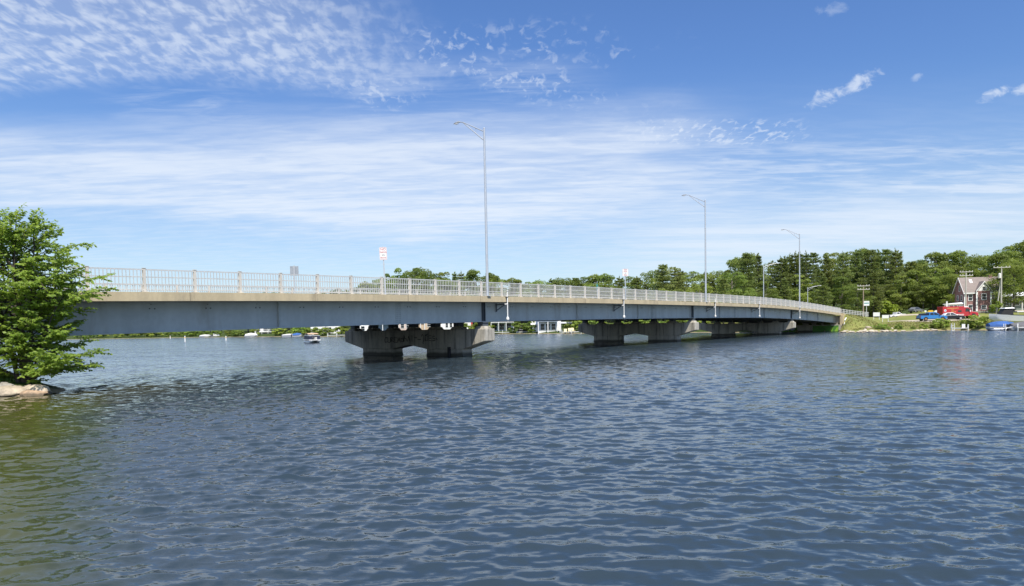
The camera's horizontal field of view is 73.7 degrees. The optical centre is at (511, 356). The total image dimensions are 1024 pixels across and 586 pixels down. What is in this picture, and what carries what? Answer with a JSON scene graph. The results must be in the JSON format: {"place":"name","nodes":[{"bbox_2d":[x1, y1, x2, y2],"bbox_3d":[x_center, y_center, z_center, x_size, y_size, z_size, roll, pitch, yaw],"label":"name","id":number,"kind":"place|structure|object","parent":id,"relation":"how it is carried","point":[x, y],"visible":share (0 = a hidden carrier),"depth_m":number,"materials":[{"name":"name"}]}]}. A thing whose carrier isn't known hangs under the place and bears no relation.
{"place":"outdoors","nodes":[
{"label":"outdoors","id":0,"kind":"place"},
{"bbox_2d":[0,370,14,382],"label":"grass","id":1,"kind":"structure","parent":0,"point":[7,378],"depth_m":26.68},
{"bbox_2d":[4,380,65,396],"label":"shore bank","id":2,"kind":"structure","parent":0,"point":[54,389],"depth_m":27.12,"materials":[{"name":"stone"}]},
{"bbox_2d":[0,385,24,396],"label":"rock","id":3,"kind":"object","parent":2,"relation":"on","point":[9,390],"visible":0.65,"depth_m":25.60,"materials":[{"name":"stone"}]},
{"bbox_2d":[19,390,47,395],"bbox_3d":[-18.118,1.452,25.822,1.069,0.374,0.543,-1,3,9],"label":"rock","id":4,"kind":"object","parent":2,"relation":"on","point":[31,393],"visible":0.62,"depth_m":25.65,"materials":[{"name":"stone"}]},
{"bbox_2d":[23,384,50,391],"bbox_3d":[-18.253,1.324,26.143,1.267,0.525,0.648,0,3,26],"label":"rock","id":5,"kind":"object","parent":2,"relation":"on","point":[37,387],"visible":0.59,"depth_m":25.91,"materials":[{"name":"stone"}]},
{"bbox_2d":[0,202,118,384],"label":"broadleaf tree","id":6,"kind":"object","parent":2,"relation":"on","point":[27,279],"visible":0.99,"depth_m":26.23,"materials":[{"name":"green plant"}]},
{"bbox_2d":[0,330,1023,585],"bbox_3d":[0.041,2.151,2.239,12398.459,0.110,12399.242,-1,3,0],"label":"water","id":7,"kind":"structure","parent":0,"point":[836,458],"depth_m":11.21,"materials":[{"name":"liquid"}]},
{"bbox_2d":[303,333,320,342],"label":"pontoon boat","id":8,"kind":"object","parent":7,"relation":"on","point":[308,337],"visible":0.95,"depth_m":121.08,"materials":[{"name":"metal"}]},
{"bbox_2d":[986,321,1012,330],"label":"pontoon boat","id":9,"kind":"object","parent":7,"relation":"on","point":[995,326],"visible":0.63,"depth_m":116.33,"materials":[{"name":"fabric"}]},
{"bbox_2d":[989,307,1023,322],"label":"cabin cruiser","id":10,"kind":"object","parent":7,"relation":"on","point":[1004,314],"visible":0.75,"depth_m":120.34,"materials":[{"name":"white plastic"}]},
{"bbox_2d":[1006,321,1023,329],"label":"motor boat","id":11,"kind":"object","parent":7,"relation":"on","point":[1020,324],"visible":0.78,"depth_m":114.44,"materials":[{"name":"white plastic"}]},
{"bbox_2d":[0,302,1023,339],"bbox_3d":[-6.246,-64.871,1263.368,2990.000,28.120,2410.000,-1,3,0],"label":"ground","id":12,"kind":"structure","parent":0,"point":[848,326],"depth_m":187.90,"materials":[{"name":"plant"}]},
{"bbox_2d":[271,328,286,335],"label":"shrub","id":13,"kind":"object","parent":12,"relation":"on","point":[279,332],"visible":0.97,"depth_m":275.17,"materials":[{"name":"green plant"}]},
{"bbox_2d":[315,327,332,334],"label":"shrub","id":14,"kind":"object","parent":12,"relation":"on","point":[326,329],"visible":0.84,"depth_m":240.13,"materials":[{"name":"green plant"}]},
{"bbox_2d":[330,327,348,334],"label":"shrub","id":15,"kind":"object","parent":12,"relation":"on","point":[340,332],"visible":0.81,"depth_m":231.73,"materials":[{"name":"green plant"}]},
{"bbox_2d":[368,279,392,290],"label":"broadleaf tree","id":16,"kind":"object","parent":12,"relation":"on","point":[376,285],"visible":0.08,"depth_m":297.32,"materials":[{"name":"green plant"}]},
{"bbox_2d":[386,267,407,292],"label":"broadleaf tree","id":17,"kind":"object","parent":12,"relation":"on","point":[399,270],"visible":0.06,"depth_m":298.64,"materials":[{"name":"green plant"}]},
{"bbox_2d":[401,268,426,291],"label":"broadleaf tree","id":18,"kind":"object","parent":12,"relation":"on","point":[421,275],"visible":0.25,"depth_m":296.63,"materials":[{"name":"green plant"}]},
{"bbox_2d":[399,267,435,287],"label":"broadleaf tree","id":19,"kind":"object","parent":12,"relation":"on","point":[428,272],"visible":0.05,"depth_m":311.24,"materials":[{"name":"green plant"}]},
{"bbox_2d":[0,265,845,356],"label":"bridge","id":20,"kind":"structure","parent":12,"relation":"on","point":[144,310],"depth_m":50.28,"materials":[{"name":"beige concrete"}]},
{"bbox_2d":[290,265,298,292],"bbox_3d":[-18.162,-6.139,57.053,0.680,2.913,0.096,-1,3,-8],"label":"traffic sign","id":21,"kind":"object","parent":20,"relation":"on","point":[294,269],"visible":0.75,"depth_m":57.02,"materials":[{"name":"metal"}]},
{"bbox_2d":[379,247,386,293],"bbox_3d":[-8.062,-5.408,43.049,0.460,3.010,0.128,-3,3,-12],"label":"traffic sign","id":22,"kind":"object","parent":20,"relation":"on","point":[383,253],"visible":1,"depth_m":42.96,"materials":[{"name":"metal"}]},
{"bbox_2d":[454,121,489,295],"bbox_3d":[-3.071,-11.185,51.513,3.235,13.382,0.380,1,3,38],"label":"street lamp","id":23,"kind":"object","parent":20,"relation":"on","point":[486,232],"visible":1,"depth_m":50.63,"materials":[{"name":"metal"}]},
{"bbox_2d":[682,194,706,301],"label":"street lamp","id":24,"kind":"object","parent":20,"relation":"on","point":[705,247],"visible":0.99,"depth_m":83.03,"materials":[{"name":"metal"}]},
{"bbox_2d":[782,229,800,307],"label":"street lamp","id":25,"kind":"object","parent":20,"relation":"on","point":[799,263],"visible":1,"depth_m":114.28,"materials":[{"name":"metal"}]},
{"bbox_2d":[419,273,441,290],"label":"broadleaf tree","id":26,"kind":"object","parent":12,"relation":"on","point":[433,276],"visible":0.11,"depth_m":296.01,"materials":[{"name":"green plant"}]},
{"bbox_2d":[424,278,461,294],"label":"broadleaf tree","id":27,"kind":"object","parent":12,"relation":"on","point":[442,286],"visible":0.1,"depth_m":273.65,"materials":[{"name":"green plant"}]},
{"bbox_2d":[452,269,483,293],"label":"broadleaf tree","id":28,"kind":"object","parent":12,"relation":"on","point":[471,274],"visible":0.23,"depth_m":281.93,"materials":[{"name":"green plant"}]},
{"bbox_2d":[475,272,499,323],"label":"broadleaf tree","id":29,"kind":"object","parent":12,"relation":"on","point":[496,279],"visible":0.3,"depth_m":287.12,"materials":[{"name":"green plant"}]},
{"bbox_2d":[491,322,512,330],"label":"house","id":30,"kind":"structure","parent":12,"relation":"on","point":[503,326],"depth_m":220.75,"materials":[{"name":"white paint"}]},
{"bbox_2d":[494,278,522,292],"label":"broadleaf tree","id":31,"kind":"object","parent":12,"relation":"on","point":[510,280],"visible":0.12,"depth_m":282.74,"materials":[{"name":"green plant"}]},
{"bbox_2d":[507,322,526,331],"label":"shrub","id":32,"kind":"object","parent":12,"relation":"on","point":[516,325],"visible":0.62,"depth_m":209.53,"materials":[{"name":"green plant"}]},
{"bbox_2d":[521,321,536,332],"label":"shrub","id":33,"kind":"object","parent":12,"relation":"on","point":[529,328],"visible":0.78,"depth_m":204.33,"materials":[{"name":"green plant"}]},
{"bbox_2d":[522,279,552,296],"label":"broadleaf tree","id":34,"kind":"object","parent":12,"relation":"on","point":[543,285],"visible":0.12,"depth_m":275.51,"materials":[{"name":"green plant"}]},
{"bbox_2d":[538,321,557,333],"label":"house","id":35,"kind":"structure","parent":12,"relation":"on","point":[546,326],"depth_m":199.77,"materials":[{"name":"white paint"}]},
{"bbox_2d":[543,277,579,294],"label":"broadleaf tree","id":36,"kind":"object","parent":12,"relation":"on","point":[568,282],"visible":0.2,"depth_m":268.28,"materials":[{"name":"green plant"}]},
{"bbox_2d":[581,274,610,320],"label":"broadleaf tree","id":37,"kind":"object","parent":12,"relation":"on","point":[594,276],"visible":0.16,"depth_m":275.47,"materials":[{"name":"green plant"}]},
{"bbox_2d":[586,273,615,321],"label":"broadleaf tree","id":38,"kind":"object","parent":12,"relation":"on","point":[604,278],"visible":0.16,"depth_m":262.83,"materials":[{"name":"green plant"}]},
{"bbox_2d":[601,280,612,322],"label":"broadleaf tree","id":39,"kind":"object","parent":12,"relation":"on","point":[606,286],"visible":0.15,"depth_m":250.81,"materials":[{"name":"green plant"}]},
{"bbox_2d":[613,276,627,294],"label":"pine tree","id":40,"kind":"object","parent":12,"relation":"on","point":[622,285],"visible":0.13,"depth_m":260.77,"materials":[{"name":"green plant"}]},
{"bbox_2d":[630,276,641,296],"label":"pine tree","id":41,"kind":"object","parent":12,"relation":"on","point":[636,279],"visible":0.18,"depth_m":253.34,"materials":[{"name":"green plant"}]},
{"bbox_2d":[630,271,669,294],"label":"broadleaf tree","id":42,"kind":"object","parent":12,"relation":"on","point":[648,274],"visible":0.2,"depth_m":259.23,"materials":[{"name":"green plant"}]},
{"bbox_2d":[647,264,677,320],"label":"pine tree","id":43,"kind":"object","parent":12,"relation":"on","point":[663,268],"visible":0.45,"depth_m":216.47,"materials":[{"name":"green plant"}]},
{"bbox_2d":[665,268,687,298],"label":"pine tree","id":44,"kind":"object","parent":12,"relation":"on","point":[680,279],"visible":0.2,"depth_m":219.86,"materials":[{"name":"green plant"}]},
{"bbox_2d":[681,271,703,293],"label":"broadleaf tree","id":45,"kind":"object","parent":12,"relation":"on","point":[695,278],"visible":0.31,"depth_m":243.27,"materials":[{"name":"green plant"}]},
{"bbox_2d":[685,283,722,302],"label":"broadleaf tree","id":46,"kind":"object","parent":12,"relation":"on","point":[697,288],"visible":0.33,"depth_m":183.23,"materials":[{"name":"green plant"}]},
{"bbox_2d":[707,278,716,322],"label":"pine tree","id":47,"kind":"object","parent":12,"relation":"on","point":[712,284],"visible":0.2,"depth_m":197.44,"materials":[{"name":"green plant"}]},
{"bbox_2d":[703,270,724,290],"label":"broadleaf tree","id":48,"kind":"object","parent":12,"relation":"on","point":[715,276],"visible":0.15,"depth_m":247.94,"materials":[{"name":"green plant"}]},
{"bbox_2d":[713,277,733,322],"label":"pine tree","id":49,"kind":"object","parent":12,"relation":"on","point":[722,286],"visible":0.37,"depth_m":183.46,"materials":[{"name":"green plant"}]},
{"bbox_2d":[715,257,749,293],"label":"broadleaf tree","id":50,"kind":"object","parent":12,"relation":"on","point":[730,262],"visible":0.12,"depth_m":244.08,"materials":[{"name":"green plant"}]},
{"bbox_2d":[714,272,757,303],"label":"broadleaf tree","id":51,"kind":"object","parent":12,"relation":"on","point":[741,278],"visible":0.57,"depth_m":196.03,"materials":[{"name":"green plant"}]},
{"bbox_2d":[729,253,769,299],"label":"pine tree","id":52,"kind":"object","parent":12,"relation":"on","point":[746,257],"visible":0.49,"depth_m":211.88,"materials":[{"name":"green plant"}]},
{"bbox_2d":[729,252,774,287],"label":"broadleaf tree","id":53,"kind":"object","parent":12,"relation":"on","point":[735,261],"visible":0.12,"depth_m":235.80,"materials":[{"name":"green plant"}]},
{"bbox_2d":[751,253,767,296],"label":"pine tree","id":54,"kind":"object","parent":12,"relation":"on","point":[758,266],"visible":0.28,"depth_m":220.37,"materials":[{"name":"green plant"}]},
{"bbox_2d":[753,281,783,304],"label":"broadleaf tree","id":55,"kind":"object","parent":12,"relation":"on","point":[773,293],"visible":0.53,"depth_m":200.54,"materials":[{"name":"green plant"}]},
{"bbox_2d":[764,260,782,292],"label":"pine tree","id":56,"kind":"object","parent":12,"relation":"on","point":[769,270],"visible":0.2,"depth_m":238.44,"materials":[{"name":"green plant"}]},
{"bbox_2d":[767,256,797,305],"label":"pine tree","id":57,"kind":"object","parent":12,"relation":"on","point":[773,282],"visible":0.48,"depth_m":226.70,"materials":[{"name":"green plant"}]},
{"bbox_2d":[778,277,793,306],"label":"pine tree","id":58,"kind":"object","parent":12,"relation":"on","point":[784,290],"visible":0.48,"depth_m":204.39,"materials":[{"name":"green plant"}]},
{"bbox_2d":[783,251,808,299],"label":"pine tree","id":59,"kind":"object","parent":12,"relation":"on","point":[794,263],"visible":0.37,"depth_m":230.14,"materials":[{"name":"green plant"}]},
{"bbox_2d":[786,275,812,307],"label":"broadleaf tree","id":60,"kind":"object","parent":12,"relation":"on","point":[803,296],"visible":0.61,"depth_m":207.16,"materials":[{"name":"green plant"}]},
{"bbox_2d":[792,250,818,303],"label":"pine tree","id":61,"kind":"object","parent":12,"relation":"on","point":[805,265],"visible":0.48,"depth_m":224.42,"materials":[{"name":"green plant"}]},
{"bbox_2d":[804,252,822,300],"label":"pine tree","id":62,"kind":"object","parent":12,"relation":"on","point":[815,259],"visible":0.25,"depth_m":238.07,"materials":[{"name":"green plant"}]},
{"bbox_2d":[806,282,834,308],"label":"broadleaf tree","id":63,"kind":"object","parent":12,"relation":"on","point":[814,297],"visible":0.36,"depth_m":210.96,"materials":[{"name":"green plant"}]},
{"bbox_2d":[815,274,833,310],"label":"pine tree","id":64,"kind":"object","parent":12,"relation":"on","point":[821,299],"visible":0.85,"depth_m":203.19,"materials":[{"name":"green plant"}]},
{"bbox_2d":[817,253,835,303],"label":"pine tree","id":65,"kind":"object","parent":12,"relation":"on","point":[829,272],"visible":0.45,"depth_m":234.67,"materials":[{"name":"green plant"}]},
{"bbox_2d":[822,252,850,306],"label":"broadleaf tree","id":66,"kind":"object","parent":12,"relation":"on","point":[833,260],"visible":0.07,"depth_m":238.59,"materials":[{"name":"green plant"}]},
{"bbox_2d":[830,251,857,307],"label":"pine tree","id":67,"kind":"object","parent":12,"relation":"on","point":[840,266],"visible":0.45,"depth_m":226.73,"materials":[{"name":"green plant"}]},
{"bbox_2d":[830,276,861,311],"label":"broadleaf tree","id":68,"kind":"object","parent":12,"relation":"on","point":[839,280],"visible":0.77,"depth_m":212.66,"materials":[{"name":"green plant"}]},
{"bbox_2d":[826,251,867,309],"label":"broadleaf tree","id":69,"kind":"object","parent":12,"relation":"on","point":[845,254],"visible":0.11,"depth_m":249.89,"materials":[{"name":"green plant"}]},
{"bbox_2d":[840,309,868,316],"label":"guard rail","id":70,"kind":"object","parent":12,"relation":"on","point":[862,313],"visible":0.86,"depth_m":148.19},
{"bbox_2d":[844,249,865,309],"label":"pine tree","id":71,"kind":"object","parent":12,"relation":"on","point":[854,262],"visible":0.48,"depth_m":230.25,"materials":[{"name":"green plant"}]},
{"bbox_2d":[840,286,876,313],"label":"broadleaf tree","id":72,"kind":"object","parent":12,"relation":"on","point":[857,299],"visible":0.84,"depth_m":202.56,"materials":[{"name":"green plant"}]},
{"bbox_2d":[847,247,890,294],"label":"broadleaf tree","id":73,"kind":"object","parent":12,"relation":"on","point":[864,250],"visible":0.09,"depth_m":245.54,"materials":[{"name":"green plant"}]},
{"bbox_2d":[855,249,893,316],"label":"pine tree","id":74,"kind":"object","parent":12,"relation":"on","point":[872,257],"visible":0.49,"depth_m":224.07,"materials":[{"name":"green plant"}]},
{"bbox_2d":[864,271,884,311],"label":"pine tree","id":75,"kind":"object","parent":12,"relation":"on","point":[873,280],"visible":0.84,"depth_m":207.52,"materials":[{"name":"green plant"}]},
{"bbox_2d":[877,300,898,314],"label":"shrub","id":76,"kind":"object","parent":12,"relation":"on","point":[891,308],"visible":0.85,"depth_m":209.82,"materials":[{"name":"green plant"}]},
{"bbox_2d":[874,249,904,309],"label":"pine tree","id":77,"kind":"object","parent":12,"relation":"on","point":[885,253],"visible":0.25,"depth_m":232.52,"materials":[{"name":"green plant"}]},
{"bbox_2d":[881,250,912,307],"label":"pine tree","id":78,"kind":"object","parent":12,"relation":"on","point":[892,264],"visible":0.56,"depth_m":228.62,"materials":[{"name":"green plant"}]},
{"bbox_2d":[883,275,915,312],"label":"broadleaf tree","id":79,"kind":"object","parent":12,"relation":"on","point":[895,295],"visible":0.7,"depth_m":214.28,"materials":[{"name":"green plant"}]},
{"bbox_2d":[887,261,930,312],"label":"pine tree","id":80,"kind":"object","parent":12,"relation":"on","point":[908,265],"visible":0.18,"depth_m":240.34,"materials":[{"name":"green plant"}]},
{"bbox_2d":[894,269,941,308],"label":"broadleaf tree","id":81,"kind":"object","parent":12,"relation":"on","point":[913,274],"visible":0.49,"depth_m":215.21,"materials":[{"name":"green plant"}]},
{"bbox_2d":[843,314,994,329],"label":"bank grass","id":82,"kind":"structure","parent":12,"relation":"on","point":[906,323],"depth_m":136.05,"materials":[{"name":"green plant"}]},
{"bbox_2d":[908,277,936,310],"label":"broadleaf tree","id":83,"kind":"object","parent":12,"relation":"on","point":[916,293],"visible":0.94,"depth_m":210.30,"materials":[{"name":"green plant"}]},
{"bbox_2d":[907,251,953,306],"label":"broadleaf tree","id":84,"kind":"object","parent":12,"relation":"on","point":[936,257],"visible":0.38,"depth_m":234.30,"materials":[{"name":"green plant"}]},
{"bbox_2d":[918,268,950,309],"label":"broadleaf tree","id":85,"kind":"object","parent":12,"relation":"on","point":[932,301],"visible":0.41,"depth_m":212.48,"materials":[{"name":"green plant"}]},
{"bbox_2d":[922,267,954,305],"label":"broadleaf tree","id":86,"kind":"object","parent":12,"relation":"on","point":[945,272],"visible":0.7,"depth_m":208.22,"materials":[{"name":"green plant"}]},
{"bbox_2d":[932,318,950,327],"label":"shrub","id":87,"kind":"object","parent":12,"relation":"on","point":[944,323],"visible":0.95,"depth_m":126.73,"materials":[{"name":"green plant"}]},
{"bbox_2d":[929,273,964,306],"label":"broadleaf tree","id":88,"kind":"object","parent":12,"relation":"on","point":[952,277],"visible":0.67,"depth_m":205.93,"materials":[{"name":"green plant"}]},
{"bbox_2d":[943,265,970,299],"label":"broadleaf tree","id":89,"kind":"object","parent":12,"relation":"on","point":[957,269],"visible":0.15,"depth_m":219.19,"materials":[{"name":"green plant"}]},
{"bbox_2d":[937,306,979,318],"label":"rescue truck","id":90,"kind":"object","parent":12,"relation":"on","point":[966,311],"visible":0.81,"depth_m":156.61,"materials":[{"name":"red metal"}]},
{"bbox_2d":[937,250,982,275],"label":"broadleaf tree","id":91,"kind":"object","parent":12,"relation":"on","point":[954,255],"visible":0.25,"depth_m":242.08,"materials":[{"name":"green plant"}]},
{"bbox_2d":[959,270,972,305],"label":"utility pole","id":92,"kind":"object","parent":12,"relation":"on","point":[965,275],"visible":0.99,"depth_m":175.40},
{"bbox_2d":[952,254,987,276],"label":"broadleaf tree","id":93,"kind":"object","parent":12,"relation":"on","point":[979,259],"visible":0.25,"depth_m":239.58,"materials":[{"name":"green plant"}]},
{"bbox_2d":[943,275,1002,312],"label":"red house","id":94,"kind":"structure","parent":12,"relation":"on","point":[980,296],"depth_m":183.24,"materials":[{"name":"brick"}]},
{"bbox_2d":[960,315,990,327],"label":"shrub","id":95,"kind":"object","parent":12,"relation":"on","point":[982,320],"visible":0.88,"depth_m":123.63,"materials":[{"name":"green plant"}]},
{"bbox_2d":[988,301,1002,313],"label":"shrub","id":96,"kind":"object","parent":12,"relation":"on","point":[992,307],"visible":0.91,"depth_m":171.15,"materials":[{"name":"green plant"}]},
{"bbox_2d":[979,253,1023,288],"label":"broadleaf tree","id":97,"kind":"object","parent":12,"relation":"on","point":[999,258],"visible":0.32,"depth_m":211.86,"materials":[{"name":"green plant"}]},
{"bbox_2d":[993,266,1009,313],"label":"utility pole","id":98,"kind":"object","parent":12,"relation":"on","point":[1000,274],"visible":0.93,"depth_m":171.42,"materials":[{"name":"wood"}]},
{"bbox_2d":[983,246,1021,276],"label":"broadleaf tree","id":99,"kind":"object","parent":12,"relation":"on","point":[1007,248],"visible":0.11,"depth_m":220.47,"materials":[{"name":"green plant"}]},
{"bbox_2d":[984,262,1023,310],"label":"broadleaf tree","id":100,"kind":"object","parent":12,"relation":"on","point":[1017,269],"visible":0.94,"depth_m":177.34,"materials":[{"name":"green plant"}]},
{"bbox_2d":[993,258,1023,290],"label":"broadleaf tree","id":101,"kind":"object","parent":12,"relation":"on","point":[1012,261],"visible":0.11,"depth_m":212.53,"materials":[{"name":"green plant"}]},
{"bbox_2d":[1000,240,1023,262],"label":"broadleaf tree","id":102,"kind":"object","parent":12,"relation":"on","point":[1016,247],"visible":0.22,"depth_m":223.59,"materials":[{"name":"green plant"}]},
{"bbox_2d":[1002,292,1023,309],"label":"cottage","id":103,"kind":"structure","parent":12,"relation":"on","point":[1019,306],"depth_m":191.44,"materials":[{"name":"white paint"}]},
{"bbox_2d":[0,0,1023,294],"label":"sky","id":104,"kind":"structure","parent":0,"point":[251,136],"materials":[{"name":"blue"}]},
{"bbox_2d":[889,319,967,321],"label":"parking lot","id":105,"kind":"structure","parent":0,"point":[928,320],"depth_m":152.08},
{"bbox_2d":[916,312,947,320],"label":"car","id":106,"kind":"object","parent":105,"relation":"on","point":[926,316],"visible":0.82,"depth_m":149.44,"materials":[{"name":"blue metal"}]},
{"bbox_2d":[942,312,964,319],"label":"parked car","id":107,"kind":"object","parent":105,"relation":"on","point":[952,315],"visible":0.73,"depth_m":150.56,"materials":[{"name":"white metal"}]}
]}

